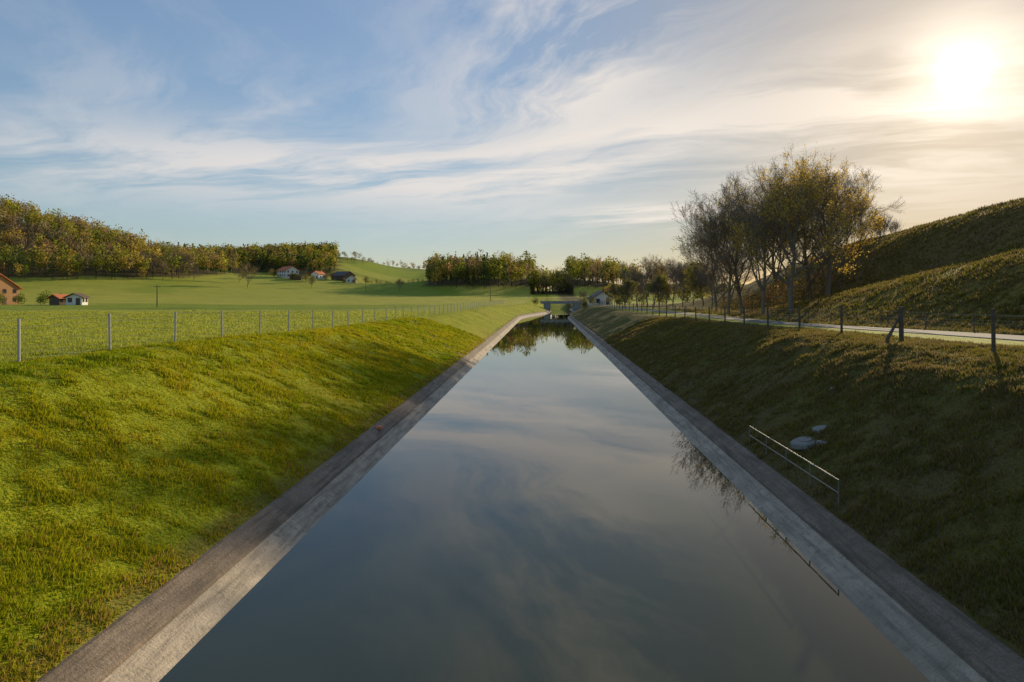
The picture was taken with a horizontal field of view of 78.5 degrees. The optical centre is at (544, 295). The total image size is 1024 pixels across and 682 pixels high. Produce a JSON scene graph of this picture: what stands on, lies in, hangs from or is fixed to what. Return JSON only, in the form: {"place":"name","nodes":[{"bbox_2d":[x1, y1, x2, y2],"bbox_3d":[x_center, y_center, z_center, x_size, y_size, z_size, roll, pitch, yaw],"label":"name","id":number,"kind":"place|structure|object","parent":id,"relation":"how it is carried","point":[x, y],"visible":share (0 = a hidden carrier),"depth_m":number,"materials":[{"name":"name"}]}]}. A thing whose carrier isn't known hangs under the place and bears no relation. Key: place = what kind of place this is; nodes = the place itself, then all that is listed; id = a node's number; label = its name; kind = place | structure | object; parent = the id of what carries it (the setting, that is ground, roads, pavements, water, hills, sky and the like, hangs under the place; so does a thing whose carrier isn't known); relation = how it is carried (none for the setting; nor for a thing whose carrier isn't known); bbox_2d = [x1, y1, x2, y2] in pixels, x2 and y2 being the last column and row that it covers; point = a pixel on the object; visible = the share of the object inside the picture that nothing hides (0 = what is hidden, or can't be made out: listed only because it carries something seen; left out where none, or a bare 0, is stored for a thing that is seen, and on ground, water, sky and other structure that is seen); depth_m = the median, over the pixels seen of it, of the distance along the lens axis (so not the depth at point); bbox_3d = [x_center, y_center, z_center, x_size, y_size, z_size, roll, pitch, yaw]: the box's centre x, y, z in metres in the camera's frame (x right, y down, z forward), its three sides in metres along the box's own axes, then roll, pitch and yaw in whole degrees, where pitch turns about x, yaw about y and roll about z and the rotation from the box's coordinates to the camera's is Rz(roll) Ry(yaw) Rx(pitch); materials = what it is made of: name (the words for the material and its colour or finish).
{"place":"outdoors","nodes":[
{"label":"outdoors","id":0,"kind":"place"},
{"bbox_2d":[0,193,240,279],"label":"forest hillside","id":1,"kind":"structure","parent":0,"point":[125,246],"depth_m":394.42,"materials":[{"name":"green plant"}]},
{"bbox_2d":[0,200,1023,681],"bbox_3d":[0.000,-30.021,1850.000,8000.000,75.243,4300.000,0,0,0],"label":"ground terrain","id":2,"kind":"structure","parent":0,"point":[132,290],"depth_m":20.98,"materials":[{"name":"green plant"}]},
{"bbox_2d":[0,275,18,304],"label":"walls","id":3,"kind":"structure","parent":2,"relation":"on","point":[9,286],"depth_m":197.95,"materials":[{"name":"beige paint"}]},
{"bbox_2d":[0,274,22,288],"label":"roof","id":4,"kind":"structure","parent":3,"relation":"on","point":[11,281],"depth_m":198.47,"materials":[{"name":"tile"}]},
{"bbox_2d":[12,293,26,303],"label":"hedge bush","id":5,"kind":"object","parent":2,"relation":"on","point":[19,298],"visible":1,"depth_m":188.01,"materials":[{"name":"green plant"}]},
{"bbox_2d":[36,295,47,303],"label":"hedge bush","id":6,"kind":"object","parent":2,"relation":"on","point":[40,301],"visible":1,"depth_m":190.02,"materials":[{"name":"green plant"}]},
{"bbox_2d":[36,290,51,302],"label":"hedge bush","id":7,"kind":"object","parent":2,"relation":"on","point":[46,291],"visible":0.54,"depth_m":200.13,"materials":[{"name":"green plant"}]},
{"bbox_2d":[46,294,66,304],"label":"wooden hut","id":8,"kind":"object","parent":2,"relation":"on","point":[56,299],"visible":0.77,"depth_m":185.49,"materials":[{"name":"wood"}]},
{"bbox_2d":[62,293,90,304],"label":"garden shed","id":9,"kind":"structure","parent":2,"relation":"on","point":[76,299],"depth_m":184.42,"materials":[{"name":"white paint"}]},
{"bbox_2d":[139,250,159,272],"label":"bare tree","id":10,"kind":"object","parent":2,"relation":"on","point":[150,256],"visible":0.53,"depth_m":395.06,"materials":[{"name":"brown plant"}]},
{"bbox_2d":[156,285,157,306],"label":"utility pole","id":11,"kind":"object","parent":2,"relation":"on","point":[157,297],"visible":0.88,"depth_m":154.98,"materials":[{"name":"brown wood"}]},
{"bbox_2d":[170,253,193,277],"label":"bare tree","id":12,"kind":"object","parent":2,"relation":"on","point":[186,260],"visible":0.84,"depth_m":401.10,"materials":[{"name":"brown plant"}]},
{"bbox_2d":[169,248,196,270],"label":"spring tree","id":13,"kind":"object","parent":2,"relation":"on","point":[174,253],"visible":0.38,"depth_m":409.29,"materials":[{"name":"green plant"}]},
{"bbox_2d":[186,263,202,280],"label":"bare tree","id":14,"kind":"object","parent":2,"relation":"on","point":[192,267],"visible":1,"depth_m":395.96,"materials":[{"name":"brown plant"}]},
{"bbox_2d":[0,310,449,362],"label":"field grass","id":15,"kind":"structure","parent":2,"relation":"on","point":[75,343],"depth_m":46.58,"materials":[{"name":"green plant"}]},
{"bbox_2d":[232,267,245,280],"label":"bare tree","id":16,"kind":"object","parent":2,"relation":"on","point":[236,270],"visible":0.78,"depth_m":419.38,"materials":[{"name":"brown plant"}]},
{"bbox_2d":[0,316,484,681],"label":"bank grass","id":17,"kind":"structure","parent":2,"relation":"on","point":[365,330],"depth_m":17.00,"materials":[{"name":"green plant"}]},
{"bbox_2d":[152,240,339,273],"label":"forest hilltop","id":18,"kind":"object","parent":2,"relation":"on","point":[324,254],"visible":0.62,"depth_m":601.76,"materials":[{"name":"green plant"}]},
{"bbox_2d":[239,263,262,286],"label":"spring tree","id":19,"kind":"object","parent":2,"relation":"on","point":[243,269],"visible":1,"depth_m":399.75,"materials":[{"name":"green plant"}]},
{"bbox_2d":[0,300,503,361],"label":"wire fence","id":20,"kind":"object","parent":2,"relation":"on","point":[19,340],"visible":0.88,"depth_m":27.07,"materials":[{"name":"metal"}]},
{"bbox_2d":[276,266,299,277],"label":"farmhouse","id":21,"kind":"object","parent":2,"relation":"on","point":[284,272],"visible":0.74,"depth_m":473.76,"materials":[{"name":"paint"}]},
{"bbox_2d":[37,310,550,681],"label":"canal concrete lining","id":22,"kind":"object","parent":2,"relation":"on","point":[158,635],"visible":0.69,"depth_m":12.94,"materials":[{"name":"grey concrete"}]},
{"bbox_2d":[290,273,300,279],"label":"barn","id":23,"kind":"structure","parent":2,"relation":"on","point":[293,275],"depth_m":464.42,"materials":[{"name":"wood"}]},
{"bbox_2d":[297,269,308,281],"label":"bare tree","id":24,"kind":"object","parent":2,"relation":"on","point":[302,274],"visible":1,"depth_m":454.40,"materials":[{"name":"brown plant"}]},
{"bbox_2d":[311,272,324,278],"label":"walls","id":25,"kind":"structure","parent":2,"relation":"on","point":[315,274],"depth_m":488.17,"materials":[{"name":"white paint"}]},
{"bbox_2d":[310,271,325,274],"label":"roof","id":26,"kind":"structure","parent":25,"relation":"on","point":[321,272],"depth_m":490.54,"materials":[{"name":"tile"}]},
{"bbox_2d":[331,271,355,280],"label":"timber farmhouse","id":27,"kind":"object","parent":2,"relation":"on","point":[340,275],"visible":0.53,"depth_m":495.97,"materials":[{"name":"wood"}]},
{"bbox_2d":[346,276,356,282],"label":"walls","id":28,"kind":"structure","parent":2,"relation":"on","point":[350,278],"depth_m":482.01,"materials":[{"name":"white paint"}]},
{"bbox_2d":[338,251,425,268],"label":"orchard trees","id":29,"kind":"object","parent":2,"relation":"on","point":[387,263],"visible":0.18,"depth_m":803.00,"materials":[{"name":"green plant"}]},
{"bbox_2d":[368,278,428,282],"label":"field hedgerow","id":30,"kind":"object","parent":2,"relation":"on","point":[390,282],"visible":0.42,"depth_m":566.85,"materials":[{"name":"green plant"}]},
{"bbox_2d":[395,279,404,289],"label":"spring tree","id":31,"kind":"object","parent":2,"relation":"on","point":[396,282],"visible":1,"depth_m":429.82,"materials":[{"name":"green plant"}]},
{"bbox_2d":[423,249,642,294],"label":"forest grove","id":32,"kind":"object","parent":2,"relation":"on","point":[502,267],"visible":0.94,"depth_m":458.38,"materials":[{"name":"green plant"}]},
{"bbox_2d":[540,299,583,310],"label":"road bridge","id":33,"kind":"structure","parent":2,"relation":"on","point":[576,305],"depth_m":232.80,"materials":[{"name":"concrete"}]},
{"bbox_2d":[579,291,587,300],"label":"bare tree","id":34,"kind":"object","parent":2,"relation":"on","point":[582,294],"visible":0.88,"depth_m":235.00,"materials":[{"name":"brown plant"}]},
{"bbox_2d":[587,296,595,304],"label":"hedge bush","id":35,"kind":"object","parent":2,"relation":"on","point":[592,299],"visible":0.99,"depth_m":190.15,"materials":[{"name":"green plant"}]},
{"bbox_2d":[589,292,611,305],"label":"walls","id":36,"kind":"structure","parent":2,"relation":"on","point":[602,296],"depth_m":201.57,"materials":[{"name":"white paint"}]},
{"bbox_2d":[587,291,609,297],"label":"roof","id":37,"kind":"structure","parent":36,"relation":"on","point":[596,293],"depth_m":203.55,"materials":[{"name":"tile"}]},
{"bbox_2d":[603,281,623,304],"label":"leafy tree","id":38,"kind":"object","parent":2,"relation":"on","point":[610,292],"visible":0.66,"depth_m":184.96,"materials":[{"name":"green plant"}]},
{"bbox_2d":[614,297,621,304],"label":"hedge bush","id":39,"kind":"object","parent":2,"relation":"on","point":[617,301],"visible":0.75,"depth_m":176.43,"materials":[{"name":"green plant"}]},
{"bbox_2d":[613,277,639,305],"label":"leafy tree","id":40,"kind":"object","parent":2,"relation":"on","point":[625,290],"visible":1,"depth_m":149.82,"materials":[{"name":"green plant"}]},
{"bbox_2d":[620,268,649,306],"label":"bare tree","id":41,"kind":"object","parent":2,"relation":"on","point":[629,278],"visible":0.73,"depth_m":158.01,"materials":[{"name":"brown plant"}]},
{"bbox_2d":[635,292,645,303],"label":"hedge bush","id":42,"kind":"object","parent":2,"relation":"on","point":[642,301],"visible":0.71,"depth_m":180.17,"materials":[{"name":"green plant"}]},
{"bbox_2d":[631,278,649,305],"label":"bare tree","id":43,"kind":"object","parent":2,"relation":"on","point":[641,288],"visible":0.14,"depth_m":184.73,"materials":[{"name":"brown plant"}]},
{"bbox_2d":[623,258,661,305],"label":"spring tree","id":44,"kind":"object","parent":2,"relation":"on","point":[650,269],"visible":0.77,"depth_m":164.92,"materials":[{"name":"green plant"}]},
{"bbox_2d":[629,254,677,304],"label":"spring tree","id":45,"kind":"object","parent":2,"relation":"on","point":[663,268],"visible":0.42,"depth_m":171.68,"materials":[{"name":"green plant"}]},
{"bbox_2d":[641,271,673,307],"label":"leafy tree","id":46,"kind":"object","parent":2,"relation":"on","point":[653,287],"visible":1,"depth_m":139.26,"materials":[{"name":"green plant"}]},
{"bbox_2d":[654,291,668,305],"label":"hedge bush","id":47,"kind":"object","parent":2,"relation":"on","point":[662,300],"visible":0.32,"depth_m":170.04,"materials":[{"name":"green plant"}]},
{"bbox_2d":[652,259,677,300],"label":"spring tree","id":48,"kind":"object","parent":2,"relation":"on","point":[668,275],"visible":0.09,"depth_m":188.99,"materials":[{"name":"green plant"}]},
{"bbox_2d":[657,257,687,306],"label":"bare tree","id":49,"kind":"object","parent":2,"relation":"on","point":[678,263],"visible":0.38,"depth_m":164.28,"materials":[{"name":"brown plant"}]},
{"bbox_2d":[608,282,741,298],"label":"distant treeline","id":50,"kind":"object","parent":2,"relation":"on","point":[682,291],"visible":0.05,"depth_m":335.09,"materials":[{"name":"green plant"}]},
{"bbox_2d":[664,262,694,306],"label":"bare tree","id":51,"kind":"object","parent":2,"relation":"on","point":[681,283],"visible":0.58,"depth_m":150.32,"materials":[{"name":"brown plant"}]},
{"bbox_2d":[677,289,692,303],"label":"hedge bush","id":52,"kind":"object","parent":2,"relation":"on","point":[685,299],"visible":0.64,"depth_m":160.21,"materials":[{"name":"green plant"}]},
{"bbox_2d":[674,258,704,300],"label":"leafy tree","id":53,"kind":"object","parent":2,"relation":"on","point":[680,280],"visible":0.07,"depth_m":186.78,"materials":[{"name":"green plant"}]},
{"bbox_2d":[677,263,706,304],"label":"bare tree","id":54,"kind":"object","parent":2,"relation":"on","point":[680,270],"visible":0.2,"depth_m":149.25,"materials":[{"name":"brown plant"}]},
{"bbox_2d":[681,263,716,305],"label":"leafy tree","id":55,"kind":"object","parent":2,"relation":"on","point":[689,279],"visible":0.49,"depth_m":138.73,"materials":[{"name":"green plant"}]},
{"bbox_2d":[690,267,728,308],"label":"bare tree","id":56,"kind":"object","parent":2,"relation":"on","point":[705,281],"visible":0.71,"depth_m":120.39,"materials":[{"name":"brown plant"}]},
{"bbox_2d":[688,256,733,302],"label":"bare tree","id":57,"kind":"object","parent":2,"relation":"on","point":[707,271],"visible":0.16,"depth_m":134.91,"materials":[{"name":"brown plant"}]},
{"bbox_2d":[669,188,771,313],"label":"bare tree","id":58,"kind":"object","parent":2,"relation":"on","point":[729,287],"visible":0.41,"depth_m":86.28,"materials":[{"name":"brown plant"}]},
{"bbox_2d":[678,216,767,311],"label":"bare tree","id":59,"kind":"object","parent":2,"relation":"on","point":[703,252],"visible":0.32,"depth_m":97.99,"materials":[{"name":"brown plant"}]},
{"bbox_2d":[699,251,746,302],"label":"bare tree","id":60,"kind":"object","parent":2,"relation":"on","point":[722,272],"visible":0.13,"depth_m":127.51,"materials":[{"name":"brown plant"}]},
{"bbox_2d":[716,293,739,310],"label":"thicket bush","id":61,"kind":"object","parent":2,"relation":"on","point":[721,303],"visible":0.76,"depth_m":89.90,"materials":[{"name":"green plant"}]},
{"bbox_2d":[671,182,788,313],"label":"spring tree","id":62,"kind":"object","parent":2,"relation":"on","point":[716,233],"visible":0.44,"depth_m":82.85,"materials":[{"name":"green plant"}]},
{"bbox_2d":[730,281,760,308],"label":"thicket bush","id":63,"kind":"object","parent":2,"relation":"on","point":[744,289],"visible":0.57,"depth_m":91.90,"materials":[{"name":"green plant"}]},
{"bbox_2d":[740,295,761,311],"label":"thicket bush","id":64,"kind":"object","parent":2,"relation":"on","point":[749,304],"visible":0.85,"depth_m":79.94,"materials":[{"name":"green plant"}]},
{"bbox_2d":[694,161,828,302],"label":"spring tree","id":65,"kind":"object","parent":2,"relation":"on","point":[732,184],"visible":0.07,"depth_m":100.48,"materials":[{"name":"green plant"}]},
{"bbox_2d":[755,287,786,310],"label":"thicket bush","id":66,"kind":"object","parent":2,"relation":"on","point":[770,298],"visible":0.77,"depth_m":78.86,"materials":[{"name":"green plant"}]},
{"bbox_2d":[755,282,787,307],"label":"thicket bush","id":67,"kind":"object","parent":2,"relation":"on","point":[769,288],"visible":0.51,"depth_m":81.98,"materials":[{"name":"green plant"}]},
{"bbox_2d":[706,167,840,314],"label":"spring tree","id":68,"kind":"object","parent":2,"relation":"on","point":[759,283],"visible":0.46,"depth_m":75.89,"materials":[{"name":"green plant"}]},
{"bbox_2d":[755,282,793,304],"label":"thicket bush","id":69,"kind":"object","parent":2,"relation":"on","point":[769,293],"visible":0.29,"depth_m":93.01,"materials":[{"name":"green plant"}]},
{"bbox_2d":[765,277,802,304],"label":"thicket bush","id":70,"kind":"object","parent":2,"relation":"on","point":[782,290],"visible":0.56,"depth_m":84.01,"materials":[{"name":"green plant"}]},
{"bbox_2d":[749,426,838,505],"bbox_3d":[7.255,4.964,18.800,0.034,0.820,6.634,0,0,0],"label":"metal handrail","id":71,"kind":"object","parent":2,"relation":"on","point":[795,464],"visible":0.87,"depth_m":17.93,"materials":[{"name":"metal"}]},
{"bbox_2d":[568,308,1023,681],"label":"canal concrete lining","id":72,"kind":"object","parent":2,"relation":"on","point":[930,634],"visible":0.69,"depth_m":12.98,"materials":[{"name":"grey concrete"}]},
{"bbox_2d":[725,143,867,312],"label":"beech tree","id":73,"kind":"object","parent":2,"relation":"on","point":[792,197],"visible":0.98,"depth_m":69.90,"materials":[{"name":"green plant"}]},
{"bbox_2d":[786,273,823,300],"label":"thicket bush","id":74,"kind":"object","parent":2,"relation":"on","point":[795,289],"visible":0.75,"depth_m":81.78,"materials":[{"name":"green plant"}]},
{"bbox_2d":[791,425,826,449],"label":"rocks","id":75,"kind":"object","parent":2,"relation":"on","point":[802,443],"visible":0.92,"depth_m":19.36,"materials":[{"name":"grey stone"}]},
{"bbox_2d":[598,300,1023,352],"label":"wooden post fence","id":76,"kind":"object","parent":2,"relation":"on","point":[900,318],"visible":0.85,"depth_m":28.28,"materials":[{"name":"brown wood"}]},
{"bbox_2d":[604,316,1023,652],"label":"bank grass","id":77,"kind":"structure","parent":2,"relation":"on","point":[849,338],"depth_m":18.80,"materials":[{"name":"green plant"}]},
{"bbox_2d":[758,142,888,299],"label":"beech tree","id":78,"kind":"object","parent":2,"relation":"on","point":[823,263],"visible":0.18,"depth_m":84.27,"materials":[{"name":"green plant"}]},
{"bbox_2d":[777,153,898,296],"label":"beech tree","id":79,"kind":"object","parent":2,"relation":"on","point":[830,272],"visible":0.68,"depth_m":75.54,"materials":[{"name":"green plant"}]},
{"bbox_2d":[667,305,1023,329],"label":"pasture fence","id":80,"kind":"object","parent":2,"relation":"on","point":[808,318],"visible":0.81,"depth_m":45.49,"materials":[{"name":"brown wood"}]},
{"bbox_2d":[672,197,1023,335],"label":"embankment grass","id":81,"kind":"structure","parent":2,"relation":"on","point":[1018,327],"depth_m":58.76,"materials":[{"name":"green plant"}]},
{"bbox_2d":[814,167,905,266],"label":"spring tree","id":82,"kind":"object","parent":2,"relation":"on","point":[856,182],"visible":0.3,"depth_m":95.20,"materials":[{"name":"green plant"}]},
{"bbox_2d":[871,217,888,235],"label":"bare shrub","id":83,"kind":"object","parent":2,"relation":"on","point":[879,227],"visible":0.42,"depth_m":116.85,"materials":[{"name":"brown plant"}]},
{"bbox_2d":[870,212,895,235],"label":"bare shrub","id":84,"kind":"object","parent":2,"relation":"on","point":[889,220],"visible":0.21,"depth_m":118.99,"materials":[{"name":"brown plant"}]},
{"bbox_2d":[887,219,902,232],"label":"bare shrub","id":85,"kind":"object","parent":2,"relation":"on","point":[894,226],"visible":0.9,"depth_m":118.54,"materials":[{"name":"brown plant"}]},
{"bbox_2d":[0,0,1023,288],"label":"sky","id":86,"kind":"structure","parent":0,"point":[406,131],"materials":[{"name":"blue"}]},
{"bbox_2d":[159,309,930,681],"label":"canal water","id":87,"kind":"structure","parent":0,"point":[555,495],"depth_m":13.71,"materials":[{"name":"liquid"}]},
{"bbox_2d":[603,305,1023,340],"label":"country road","id":88,"kind":"structure","parent":0,"point":[986,335],"depth_m":41.26,"materials":[{"name":"grey asphalt"}]}
]}

